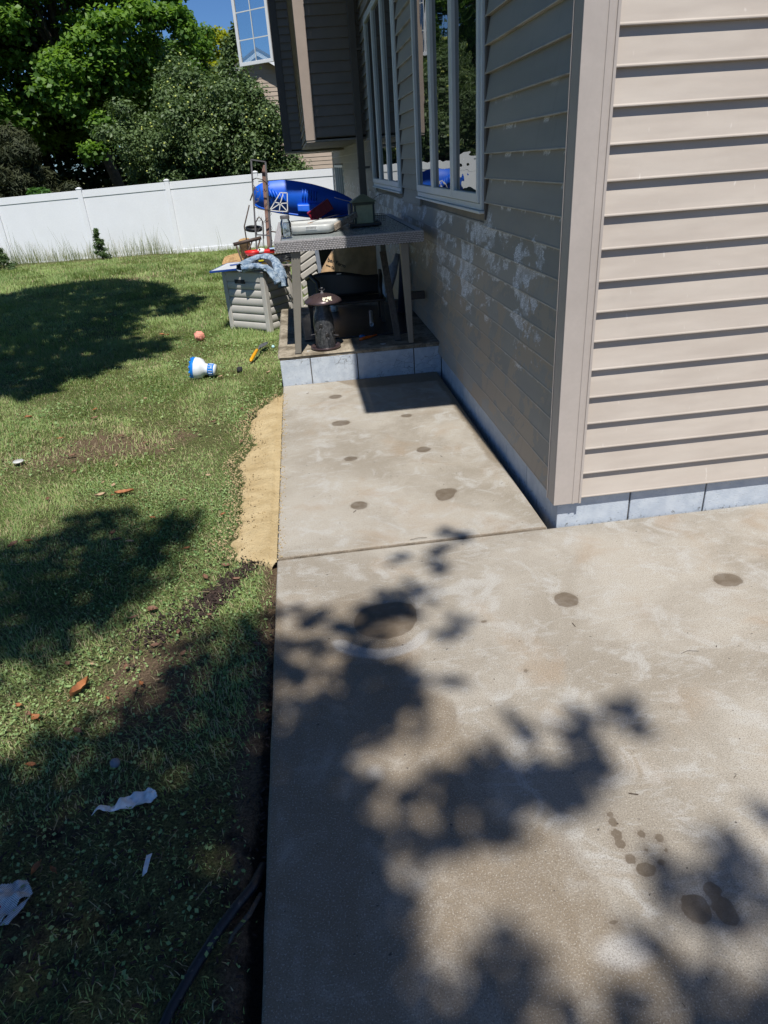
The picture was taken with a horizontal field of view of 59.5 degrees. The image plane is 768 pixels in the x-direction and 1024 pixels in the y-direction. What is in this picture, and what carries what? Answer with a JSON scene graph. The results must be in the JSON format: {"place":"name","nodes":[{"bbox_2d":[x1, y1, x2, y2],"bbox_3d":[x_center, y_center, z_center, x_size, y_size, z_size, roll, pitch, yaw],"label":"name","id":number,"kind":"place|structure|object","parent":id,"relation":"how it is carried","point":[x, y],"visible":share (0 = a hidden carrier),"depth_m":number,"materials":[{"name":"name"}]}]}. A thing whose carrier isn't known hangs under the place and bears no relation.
{"place":"outdoors","nodes":[
{"label":"outdoors","id":0,"kind":"place"},
{"bbox_2d":[3,0,269,173],"label":"sky","id":1,"kind":"structure","parent":0,"point":[214,12],"materials":[{"name":"blue"}]},
{"bbox_2d":[1,223,275,267],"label":"tall grass","id":2,"kind":"structure","parent":0,"point":[90,257],"depth_m":18.91,"materials":[{"name":"green plant"}]},
{"bbox_2d":[0,271,307,358],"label":"grass","id":3,"kind":"structure","parent":0,"point":[54,302],"depth_m":9.59,"materials":[{"name":"green plant"}]},
{"bbox_2d":[0,183,385,1023],"bbox_3d":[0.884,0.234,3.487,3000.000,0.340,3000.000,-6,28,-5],"label":"lawn","id":4,"kind":"structure","parent":0,"point":[248,987],"depth_m":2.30,"materials":[{"name":"plant"}]},
{"bbox_2d":[0,248,17,269],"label":"sapling","id":5,"kind":"object","parent":4,"relation":"on","point":[4,258],"visible":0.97,"depth_m":17.75,"materials":[{"name":"green plant"}]},
{"bbox_2d":[8,540,17,547],"bbox_3d":[-1.986,0.170,3.598,0.041,0.013,0.076,-6,28,-5],"label":"fallen leaf","id":6,"kind":"object","parent":4,"relation":"on","point":[12,543],"visible":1,"depth_m":3.60,"materials":[{"name":"brown plant"}]},
{"bbox_2d":[0,880,32,925],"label":"newspaper","id":7,"kind":"object","parent":4,"relation":"on","point":[11,894],"visible":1,"depth_m":1.80,"materials":[{"name":"white paper"}]},
{"bbox_2d":[12,459,23,463],"bbox_3d":[-2.560,-0.355,4.703,0.074,0.009,0.074,-6,28,-5],"label":"round lid","id":8,"kind":"object","parent":4,"relation":"on","point":[18,461],"visible":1,"depth_m":4.69,"materials":[{"name":"white plastic"}]},
{"bbox_2d":[24,762,36,765],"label":"fallen leaf","id":9,"kind":"object","parent":4,"relation":"on","point":[31,763],"visible":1,"depth_m":2.25,"materials":[{"name":"brown plant"}]},
{"bbox_2d":[31,714,39,719],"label":"fallen leaf","id":10,"kind":"object","parent":4,"relation":"on","point":[35,716],"visible":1,"depth_m":2.46,"materials":[{"name":"orange plant"}]},
{"bbox_2d":[31,859,41,874],"bbox_3d":[-0.981,1.001,1.895,0.021,0.011,0.047,-6,28,-5],"label":"fallen leaf","id":11,"kind":"object","parent":4,"relation":"on","point":[36,865],"visible":1,"depth_m":1.90,"materials":[{"name":"brown plant"}]},
{"bbox_2d":[25,186,50,195],"bbox_3d":[-9.857,-8.418,19.683,0.786,2.067,0.964,-13,29,-17],"label":"leafy bush","id":12,"kind":"object","parent":4,"relation":"on","point":[36,191],"visible":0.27,"depth_m":19.23,"materials":[{"name":"green plant"}]},
{"bbox_2d":[0,115,80,204],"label":"pine tree","id":13,"kind":"object","parent":4,"relation":"on","point":[21,171],"visible":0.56,"depth_m":20.40,"materials":[{"name":"green plant"}]},
{"bbox_2d":[50,865,56,873],"bbox_3d":[-0.928,1.005,1.886,0.014,0.009,0.038,-27,35,-37],"label":"fallen leaf","id":14,"kind":"object","parent":4,"relation":"on","point":[52,868],"visible":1,"depth_m":1.89,"materials":[{"name":"brown plant"}]},
{"bbox_2d":[72,727,81,732],"bbox_3d":[-1.090,0.775,2.385,0.054,0.009,0.022,16,33,33],"label":"fallen leaf","id":15,"kind":"object","parent":4,"relation":"on","point":[76,729],"visible":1,"depth_m":2.39,"materials":[{"name":"brown plant"}]},
{"bbox_2d":[67,675,88,701],"bbox_3d":[-1.166,0.674,2.560,0.040,0.032,0.118,8,30,21],"label":"fallen leaf","id":16,"kind":"object","parent":4,"relation":"on","point":[79,686],"visible":1,"depth_m":2.57,"materials":[{"name":"orange plant"}]},
{"bbox_2d":[94,492,107,495],"bbox_3d":[-1.720,-0.107,4.086,0.072,0.018,0.038,-6,28,-5],"label":"fallen leaf","id":17,"kind":"object","parent":4,"relation":"on","point":[101,494],"visible":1,"depth_m":4.09,"materials":[{"name":"beige plant"}]},
{"bbox_2d":[0,0,202,193],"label":"maple tree","id":18,"kind":"object","parent":4,"relation":"on","point":[68,78],"visible":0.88,"depth_m":21.74,"materials":[{"name":"green plant"}]},
{"bbox_2d":[0,0,202,195],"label":"background tree","id":19,"kind":"object","parent":4,"relation":"on","point":[93,178],"visible":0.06,"depth_m":25.57,"materials":[{"name":"green plant"}]},
{"bbox_2d":[92,228,111,258],"bbox_3d":[-7.835,-7.354,18.492,0.523,0.882,0.509,-6,28,-5],"label":"sapling","id":20,"kind":"object","parent":4,"relation":"on","point":[99,243],"visible":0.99,"depth_m":18.47,"materials":[{"name":"green plant"}]},
{"bbox_2d":[110,758,119,767],"bbox_3d":[-0.890,0.831,2.224,0.033,0.034,0.036,-6,28,-5],"label":"pebble","id":21,"kind":"object","parent":4,"relation":"on","point":[114,762],"visible":1,"depth_m":2.21,"materials":[{"name":"grey stone"}]},
{"bbox_2d":[111,488,133,494],"bbox_3d":[-1.598,-0.123,4.104,0.135,0.022,0.050,-6,28,-5],"label":"fallen leaf","id":22,"kind":"object","parent":4,"relation":"on","point":[123,491],"visible":1,"depth_m":4.11,"materials":[{"name":"orange plant"}]},
{"bbox_2d":[91,787,156,815],"bbox_3d":[-0.794,0.893,2.055,0.192,0.039,0.057,-17,30,-24],"label":"torn paper","id":23,"kind":"object","parent":4,"relation":"on","point":[148,795],"visible":1,"depth_m":2.07,"materials":[{"name":"white paper"}]},
{"bbox_2d":[0,611,251,980],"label":"twigs","id":24,"kind":"object","parent":4,"relation":"on","point":[123,783],"visible":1,"depth_m":2.20,"materials":[{"name":"brown wood"}]},
{"bbox_2d":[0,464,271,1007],"bbox_3d":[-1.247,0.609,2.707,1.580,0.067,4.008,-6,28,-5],"label":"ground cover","id":25,"kind":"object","parent":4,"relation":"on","point":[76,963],"visible":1,"depth_m":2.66,"materials":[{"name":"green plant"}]},
{"bbox_2d":[0,376,273,918],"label":"dry straw","id":26,"kind":"object","parent":4,"relation":"on","point":[110,630],"visible":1,"depth_m":2.98,"materials":[{"name":"brown plant"}]},
{"bbox_2d":[0,411,275,1023],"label":"mulch chips","id":27,"kind":"object","parent":4,"relation":"on","point":[216,596],"visible":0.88,"depth_m":2.06,"materials":[{"name":"brown wood"}]},
{"bbox_2d":[0,328,282,497],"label":"grass","id":28,"kind":"structure","parent":4,"relation":"on","point":[39,357],"depth_m":5.95,"materials":[{"name":"green plant"}]},
{"bbox_2d":[0,245,291,296],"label":"grass","id":29,"kind":"structure","parent":4,"relation":"on","point":[78,273],"depth_m":15.29,"materials":[{"name":"green plant"}]},
{"bbox_2d":[142,854,151,875],"bbox_3d":[-0.661,0.983,1.875,0.015,0.006,0.070,-6,28,-5],"label":"paper scrap","id":30,"kind":"object","parent":4,"relation":"on","point":[146,864],"visible":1,"depth_m":1.87,"materials":[{"name":"white paper"}]},
{"bbox_2d":[146,606,157,609],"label":"fallen leaf","id":31,"kind":"object","parent":4,"relation":"on","point":[155,608],"visible":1,"depth_m":3.01,"materials":[{"name":"brown plant"}]},
{"bbox_2d":[0,168,334,264],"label":"vinyl fence","id":32,"kind":"object","parent":4,"relation":"on","point":[182,214],"visible":0.4,"depth_m":18.71,"materials":[{"name":"white plastic"}]},
{"bbox_2d":[155,2,217,83],"bbox_3d":[-7.748,-16.348,27.779,2.573,8.510,2.458,5,29,17],"label":"green tree","id":33,"kind":"object","parent":4,"relation":"on","point":[208,40],"visible":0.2,"depth_m":26.53,"materials":[{"name":"green plant"}]},
{"bbox_2d":[194,331,205,341],"bbox_3d":[-2.141,-2.034,7.779,0.123,0.127,0.118,21,37,39],"label":"foam ball","id":34,"kind":"object","parent":4,"relation":"on","point":[199,336],"visible":1,"depth_m":7.75,"materials":[{"name":"pink plastic"}]},
{"bbox_2d":[88,19,312,191],"bbox_3d":[-5.413,-11.412,21.023,6.746,6.409,5.262,-6,28,-5],"label":"apple tree","id":35,"kind":"object","parent":4,"relation":"on","point":[236,129],"visible":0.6,"depth_m":19.72,"materials":[{"name":"green plant"}]},
{"bbox_2d":[188,357,216,378],"bbox_3d":[-1.716,-1.372,6.376,0.260,0.212,0.213,-6,28,-5],"label":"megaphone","id":36,"kind":"object","parent":4,"relation":"on","point":[199,368],"visible":1,"depth_m":6.31,"materials":[{"name":"white plastic"}]},
{"bbox_2d":[159,861,266,1023],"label":"black hose","id":37,"kind":"object","parent":4,"relation":"on","point":[218,930],"visible":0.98,"depth_m":1.67,"materials":[{"name":"black rubber"}]},
{"bbox_2d":[206,25,238,72],"bbox_3d":[-7.498,-17.966,31.370,2.821,8.008,3.274,-6,28,-5],"label":"yellow tree","id":38,"kind":"object","parent":4,"relation":"on","point":[219,35],"visible":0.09,"depth_m":29.99,"materials":[{"name":"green plant"}]},
{"bbox_2d":[222,253,243,264],"bbox_3d":[-2.042,-3.187,9.431,0.309,0.842,0.609,-6,28,-5],"label":"cut log","id":39,"kind":"object","parent":4,"relation":"on","point":[232,258],"visible":0.24,"depth_m":9.12,"materials":[{"name":"beige wood"}]},
{"bbox_2d":[236,366,242,372],"bbox_3d":[-1.397,-1.377,6.500,0.060,0.068,0.078,-6,28,-5],"label":"dirt clod","id":40,"kind":"object","parent":4,"relation":"on","point":[239,369],"visible":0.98,"depth_m":6.48,"materials":[{"name":"black soil"}]},
{"bbox_2d":[228,892,262,943],"bbox_3d":[-0.361,1.057,1.731,0.024,0.034,0.167,10,31,25],"label":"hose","id":41,"kind":"object","parent":4,"relation":"on","point":[246,917],"visible":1,"depth_m":1.73,"materials":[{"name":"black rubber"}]},
{"bbox_2d":[239,238,251,258],"bbox_3d":[-1.843,-3.288,9.353,0.177,0.990,0.382,-3,28,2],"label":"cut log","id":42,"kind":"object","parent":4,"relation":"on","point":[243,247],"visible":0.24,"depth_m":9.04,"materials":[{"name":"brown wood"}]},
{"bbox_2d":[233,187,275,260],"bbox_3d":[-1.558,-3.310,8.638,0.734,1.576,0.226,-16,30,-21],"label":"rusty chair frame","id":43,"kind":"object","parent":4,"relation":"on","point":[251,240],"visible":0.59,"depth_m":8.46,"materials":[{"name":"brown metal"}]},
{"bbox_2d":[245,225,261,231],"bbox_3d":[-1.667,-3.628,8.603,0.214,0.076,0.214,-6,28,-5],"label":"black ring","id":44,"kind":"object","parent":43,"relation":"hanging from","point":[250,228],"visible":0.96,"depth_m":8.56,"materials":[{"name":"plastic"}]},
{"bbox_2d":[230,394,282,569],"bbox_3d":[-0.845,-0.337,4.496,0.314,0.082,2.760,-6,28,-5],"label":"sand strip","id":45,"kind":"object","parent":4,"relation":"on","point":[269,489],"visible":0.91,"depth_m":4.01,"materials":[{"name":"beige sand"}]},
{"bbox_2d":[205,393,287,564],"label":"sand crumbs","id":46,"kind":"object","parent":45,"relation":"on","point":[236,519],"visible":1,"depth_m":4.12,"materials":[{"name":"beige sand"}]},
{"bbox_2d":[221,264,292,332],"bbox_3d":[-1.517,-2.617,8.207,0.705,0.722,0.544,13,32,30],"label":"storage bin","id":47,"kind":"object","parent":4,"relation":"on","point":[257,299],"visible":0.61,"depth_m":8.03,"materials":[{"name":"plastic"}]},
{"bbox_2d":[209,262,260,272],"bbox_3d":[-1.736,-2.975,8.114,0.486,0.034,0.905,-1,28,6],"label":"tote lid","id":48,"kind":"object","parent":47,"relation":"on","point":[226,267],"visible":0.56,"depth_m":7.91,"materials":[{"name":"white plastic"}]},
{"bbox_2d":[236,253,288,287],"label":"jeans","id":49,"kind":"object","parent":47,"relation":"on","point":[275,271],"visible":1,"depth_m":7.73,"materials":[{"name":"fabric"}]},
{"bbox_2d":[250,252,301,263],"bbox_3d":[-1.348,-3.160,8.293,0.660,0.127,0.291,-6,28,-5],"label":"brass edged tray","id":50,"kind":"object","parent":47,"relation":"on","point":[278,256],"visible":0.09,"depth_m":8.18,"materials":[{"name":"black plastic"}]},
{"bbox_2d":[244,247,274,255],"bbox_3d":[-1.461,-3.186,8.180,0.473,0.097,0.210,-6,28,-5],"label":"red toy tray","id":51,"kind":"object","parent":50,"relation":"on","point":[256,252],"visible":0.73,"depth_m":8.13,"materials":[{"name":"plastic"}]},
{"bbox_2d":[279,254,290,263],"bbox_3d":[-1.136,-2.946,7.826,0.164,0.106,0.170,-6,28,-5],"label":"coiled cable","id":52,"kind":"object","parent":47,"relation":"on","point":[284,259],"visible":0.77,"depth_m":7.79,"materials":[{"name":"black plastic"}]},
{"bbox_2d":[250,342,267,361],"bbox_3d":[-1.319,-1.685,7.015,0.077,0.053,0.717,0,28,7],"label":"garden tool","id":53,"kind":"object","parent":4,"relation":"on","point":[260,346],"visible":1,"depth_m":6.94,"materials":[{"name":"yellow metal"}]},
{"bbox_2d":[250,159,271,248],"bbox_3d":[-1.549,-3.455,8.586,0.343,1.878,0.075,-6,28,-5],"label":"metal trellis","id":54,"kind":"object","parent":4,"relation":"on","point":[254,207],"visible":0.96,"depth_m":8.39,"materials":[{"name":"brown metal"}]},
{"bbox_2d":[202,47,332,176],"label":"neighbour house","id":55,"kind":"structure","parent":4,"relation":"on","point":[265,74],"depth_m":28.43,"materials":[{"name":"beige"}]},
{"bbox_2d":[262,165,272,248],"bbox_3d":[-1.484,-3.492,8.729,0.187,1.804,0.098,-6,28,-5],"label":"timber post","id":56,"kind":"object","parent":4,"relation":"on","point":[265,206],"visible":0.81,"depth_m":8.51,"materials":[{"name":"brown wood"}]},
{"bbox_2d":[300,250,321,306],"bbox_3d":[-0.911,-2.968,8.418,0.340,1.050,0.050,-6,28,-5],"label":"slatted panel","id":57,"kind":"object","parent":4,"relation":"on","point":[308,263],"visible":0.34,"depth_m":8.36,"materials":[{"name":"plastic"}]},
{"bbox_2d":[291,217,343,281],"bbox_3d":[-1.045,-4.465,11.511,0.980,0.985,0.720,-6,28,-5],"label":"black tote","id":58,"kind":"object","parent":4,"relation":"on","point":[324,254],"visible":0.06,"depth_m":11.26,"materials":[{"name":"plastic"}]},
{"bbox_2d":[254,180,351,217],"bbox_3d":[-1.316,-5.210,11.197,1.680,0.627,0.705,-6,28,-5],"label":"blue play shell","id":59,"kind":"object","parent":58,"relation":"on","point":[294,198],"visible":0.68,"depth_m":11.00,"materials":[{"name":"plastic"}]},
{"bbox_2d":[307,199,333,219],"bbox_3d":[-1.029,-4.848,10.829,0.429,0.350,0.200,-6,28,-5],"label":"maroon crate","id":60,"kind":"object","parent":58,"relation":"on","point":[321,209],"visible":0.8,"depth_m":10.76,"materials":[{"name":"plastic"}]},
{"bbox_2d":[321,246,377,294],"bbox_3d":[-0.455,-2.732,7.970,0.760,1.010,0.227,-6,28,-5],"label":"paper sack","id":61,"kind":"object","parent":4,"relation":"on","point":[360,260],"visible":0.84,"depth_m":7.80,"materials":[{"name":"brown paper"}]},
{"bbox_2d":[278,299,440,386],"bbox_3d":[-0.328,-1.719,6.861,1.425,0.412,2.176,-6,28,-5],"label":"stoop","id":62,"kind":"object","parent":4,"relation":"on","point":[352,358],"visible":0.52,"depth_m":5.90,"materials":[{"name":"grey concrete"}]},
{"bbox_2d":[304,287,341,350],"bbox_3d":[-0.514,-1.678,5.806,0.324,0.514,0.324,-6,28,-5],"label":"tube feeder","id":63,"kind":"object","parent":62,"relation":"on","point":[323,321],"visible":1,"depth_m":5.75,"materials":[{"name":"brown metal"}]},
{"bbox_2d":[273,214,423,354],"bbox_3d":[-0.377,-2.282,6.516,1.212,0.916,2.130,-6,28,-5],"label":"patio table","id":64,"kind":"object","parent":62,"relation":"on","point":[393,229],"visible":0.92,"depth_m":5.53,"materials":[{"name":"wicker"}]},
{"bbox_2d":[280,215,291,236],"bbox_3d":[-0.814,-2.368,5.568,0.090,0.168,0.090,-6,28,-5],"label":"glass jar","id":65,"kind":"object","parent":64,"relation":"on","point":[284,217],"visible":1,"depth_m":5.58,"materials":[{"name":"white"}]},
{"bbox_2d":[291,218,342,234],"bbox_3d":[-0.585,-2.536,5.961,0.500,0.069,0.613,-6,28,-5],"label":"plastic tote lid","id":66,"kind":"object","parent":64,"relation":"on","point":[317,226],"visible":0.88,"depth_m":5.73,"materials":[{"name":"white plastic"}]},
{"bbox_2d":[310,213,347,222],"bbox_3d":[-0.496,-2.617,5.982,0.407,0.039,0.067,-19,31,-27],"label":"wire","id":67,"kind":"object","parent":66,"relation":"on","point":[330,218],"visible":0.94,"depth_m":6.00,"materials":[{"name":"black metal"}]},
{"bbox_2d":[334,212,357,230],"bbox_3d":[-0.344,-2.556,5.904,0.035,0.124,0.325,18,35,35],"label":"wood block","id":68,"kind":"object","parent":64,"relation":"on","point":[345,220],"depth_m":5.89,"materials":[{"name":"grey wood"}]},
{"bbox_2d":[334,192,398,226],"bbox_3d":[-0.054,-2.817,6.221,0.716,0.257,0.448,-17,30,-23],"label":"lantern feeder","id":69,"kind":"object","parent":64,"relation":"on","point":[363,206],"visible":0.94,"depth_m":6.06,"materials":[{"name":"green metal"}]},
{"bbox_2d":[353,204,372,223],"bbox_3d":[-0.188,-2.742,6.142,0.171,0.173,0.174,-6,28,-5],"label":"seed window","id":70,"kind":"structure","parent":69,"relation":"in","point":[364,212],"depth_m":6.07,"materials":[{"name":"glass"}]},
{"bbox_2d":[301,304,406,340],"bbox_3d":[-0.310,-1.960,6.862,1.060,0.012,1.520,-6,28,-5],"label":"rubber mat","id":71,"kind":"object","parent":62,"relation":"on","point":[351,321],"visible":0.62,"depth_m":6.69,"materials":[{"name":"black rubber"}]},
{"bbox_2d":[330,305,337,311],"bbox_3d":[-0.538,-2.222,7.262,0.092,0.105,0.092,-6,28,-5],"label":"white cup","id":72,"kind":"object","parent":71,"relation":"on","point":[334,308],"visible":0.67,"depth_m":7.24,"materials":[{"name":"plastic"}]},
{"bbox_2d":[305,269,385,327],"bbox_3d":[-0.380,-2.140,6.674,0.772,0.487,0.369,-6,28,-5],"label":"black chair","id":73,"kind":"object","parent":71,"relation":"on","point":[349,288],"visible":0.88,"depth_m":6.71,"materials":[{"name":"plastic"}]},
{"bbox_2d":[369,310,373,325],"bbox_3d":[-0.128,-1.950,6.749,0.038,0.049,0.551,-4,28,0],"label":"plastic pipe","id":74,"kind":"object","parent":71,"relation":"on","point":[371,317],"visible":1,"depth_m":6.69,"materials":[{"name":"plastic"}]},
{"bbox_2d":[385,253,399,296],"bbox_3d":[0.087,-2.511,7.122,0.182,0.438,0.159,-6,28,-5],"label":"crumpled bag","id":75,"kind":"object","parent":71,"relation":"on","point":[393,267],"visible":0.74,"depth_m":7.04,"materials":[{"name":"plastic"}]},
{"bbox_2d":[380,251,400,340],"bbox_3d":[0.057,-1.939,6.025,0.060,0.716,0.468,-9,28,-9],"label":"wood board","id":76,"kind":"object","parent":62,"relation":"on","point":[390,296],"visible":1,"depth_m":6.01,"materials":[{"name":"grey wood"}]},
{"bbox_2d":[398,257,404,312],"bbox_3d":[0.200,-2.431,6.930,0.098,0.730,0.186,17,35,35],"label":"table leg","id":77,"kind":"object","parent":62,"relation":"on","point":[401,305],"visible":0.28,"depth_m":6.97,"materials":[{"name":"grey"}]},
{"bbox_2d":[231,0,767,528],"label":"house","id":78,"kind":"structure","parent":4,"relation":"on","point":[579,188],"depth_m":3.17,"materials":[{"name":"plastic"}]},
{"bbox_2d":[334,165,344,194],"bbox_3d":[-1.049,-7.923,16.081,0.051,0.680,3.110,-6,28,-5],"label":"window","id":79,"kind":"structure","parent":78,"relation":"in","point":[339,178],"depth_m":16.02,"materials":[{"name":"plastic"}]},
{"bbox_2d":[363,0,403,196],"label":"window","id":80,"kind":"structure","parent":78,"relation":"in","point":[379,24],"depth_m":7.32,"materials":[{"name":"plastic"}]},
{"bbox_2d":[411,290,424,299],"bbox_3d":[0.290,-1.989,6.165,0.165,0.067,0.050,-6,28,-5],"label":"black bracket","id":81,"kind":"object","parent":78,"relation":"attached to","point":[417,295],"visible":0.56,"depth_m":6.14,"materials":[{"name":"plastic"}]},
{"bbox_2d":[410,0,489,219],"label":"window","id":82,"kind":"structure","parent":78,"relation":"in","point":[450,56],"depth_m":4.40,"materials":[{"name":"plastic"}]},
{"bbox_2d":[359,334,376,340],"bbox_3d":[-0.170,-1.610,6.152,0.212,0.030,0.112,-27,35,-36],"label":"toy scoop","id":83,"kind":"object","parent":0,"point":[362,337],"visible":1,"depth_m":6.12,"materials":[{"name":"orange plastic"}]},
{"bbox_2d":[277,372,546,560],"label":"walkway","id":84,"kind":"structure","parent":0,"point":[406,432],"depth_m":4.11,"materials":[{"name":"concrete"}]},
{"bbox_2d":[262,503,767,1023],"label":"patio","id":85,"kind":"structure","parent":0,"point":[450,841],"depth_m":2.05,"materials":[{"name":"concrete"}]},
{"bbox_2d":[284,393,735,1006],"bbox_3d":[0.602,-0.042,3.649,2.295,0.009,4.892,-6,28,-5],"label":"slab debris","id":86,"kind":"object","parent":85,"relation":"on","point":[494,679],"visible":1,"depth_m":2.51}
]}

